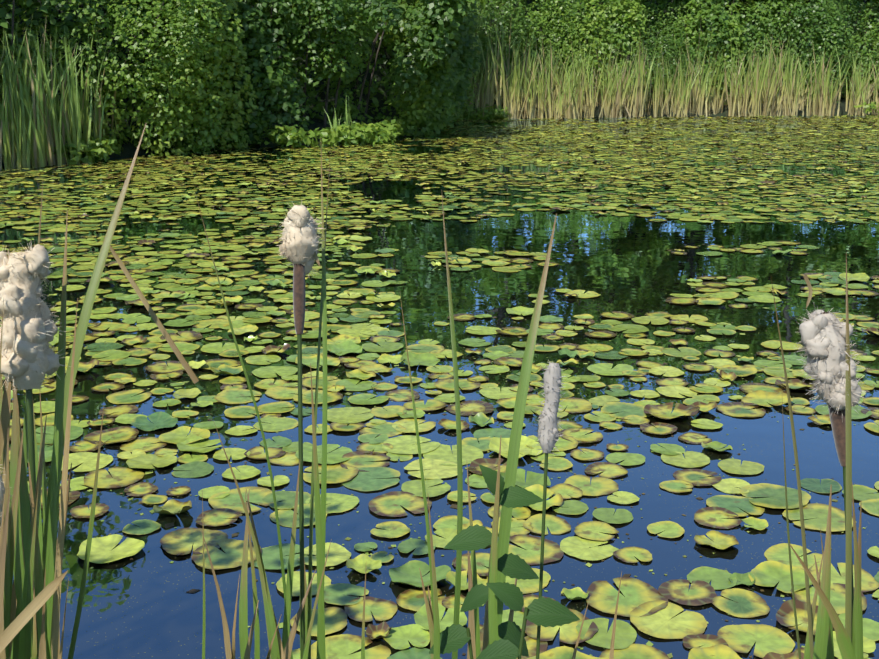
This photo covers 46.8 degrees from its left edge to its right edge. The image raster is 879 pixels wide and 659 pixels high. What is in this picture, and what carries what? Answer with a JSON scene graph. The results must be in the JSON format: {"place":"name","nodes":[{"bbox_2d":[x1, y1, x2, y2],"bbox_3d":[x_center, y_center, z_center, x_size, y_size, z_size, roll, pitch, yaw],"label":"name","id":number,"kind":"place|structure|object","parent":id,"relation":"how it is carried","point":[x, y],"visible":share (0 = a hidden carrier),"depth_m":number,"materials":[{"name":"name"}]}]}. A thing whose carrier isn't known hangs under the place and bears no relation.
{"place":"outdoors","nodes":[
{"label":"outdoors","id":0,"kind":"place"},
{"bbox_2d":[0,114,878,658],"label":"water","id":1,"kind":"structure","parent":0,"point":[142,604],"depth_m":6.06,"materials":[{"name":"blue liquid"}]},
{"bbox_2d":[0,124,863,658],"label":"cattail leaves","id":2,"kind":"object","parent":1,"relation":"on","point":[28,554],"visible":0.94,"depth_m":1.46,"materials":[{"name":"green plant"}]},
{"bbox_2d":[293,264,845,465],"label":"brown cattail heads","id":3,"kind":"object","parent":2,"relation":"attached to","point":[838,425],"visible":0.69,"depth_m":1.55,"materials":[{"name":"plant"}]},
{"bbox_2d":[0,202,866,530],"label":"cattail fluff","id":4,"kind":"object","parent":3,"relation":"attached to","point":[30,356],"visible":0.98,"depth_m":1.41,"materials":[{"name":"white plant"}]},
{"bbox_2d":[0,115,878,658],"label":"lily pads","id":5,"kind":"object","parent":1,"relation":"on","point":[648,609],"visible":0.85,"depth_m":5.13,"materials":[{"name":"green plant"}]},
{"bbox_2d":[26,334,853,658],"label":"cattail stems","id":6,"kind":"object","parent":1,"relation":"on","point":[32,450],"visible":0.67,"depth_m":1.47,"materials":[{"name":"green plant"}]},
{"bbox_2d":[429,465,579,658],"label":"broadleaf plant","id":7,"kind":"object","parent":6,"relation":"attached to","point":[545,612],"visible":0.96,"depth_m":1.29,"materials":[{"name":"green plant"}]},
{"bbox_2d":[13,218,878,657],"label":"floating debris","id":8,"kind":"object","parent":1,"relation":"on","point":[451,450],"visible":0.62,"depth_m":4.42,"materials":[{"name":"plant"}]},
{"bbox_2d":[0,0,878,167],"bbox_3d":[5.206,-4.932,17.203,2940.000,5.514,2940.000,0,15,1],"label":"ground","id":9,"kind":"structure","parent":0,"point":[129,148],"depth_m":25.57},
{"bbox_2d":[0,0,878,155],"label":"bushes","id":10,"kind":"object","parent":9,"relation":"on","point":[433,40],"depth_m":21.73,"materials":[{"name":"green plant"}]},
{"bbox_2d":[0,2,878,169],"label":"reeds","id":11,"kind":"object","parent":9,"relation":"on","point":[26,137],"visible":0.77,"depth_m":32.15,"materials":[{"name":"green plant"}]},
{"bbox_2d":[47,102,878,164],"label":"low bank plants","id":12,"kind":"object","parent":9,"relation":"on","point":[380,132],"visible":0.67,"depth_m":20.62,"materials":[{"name":"green plant"}]}
]}

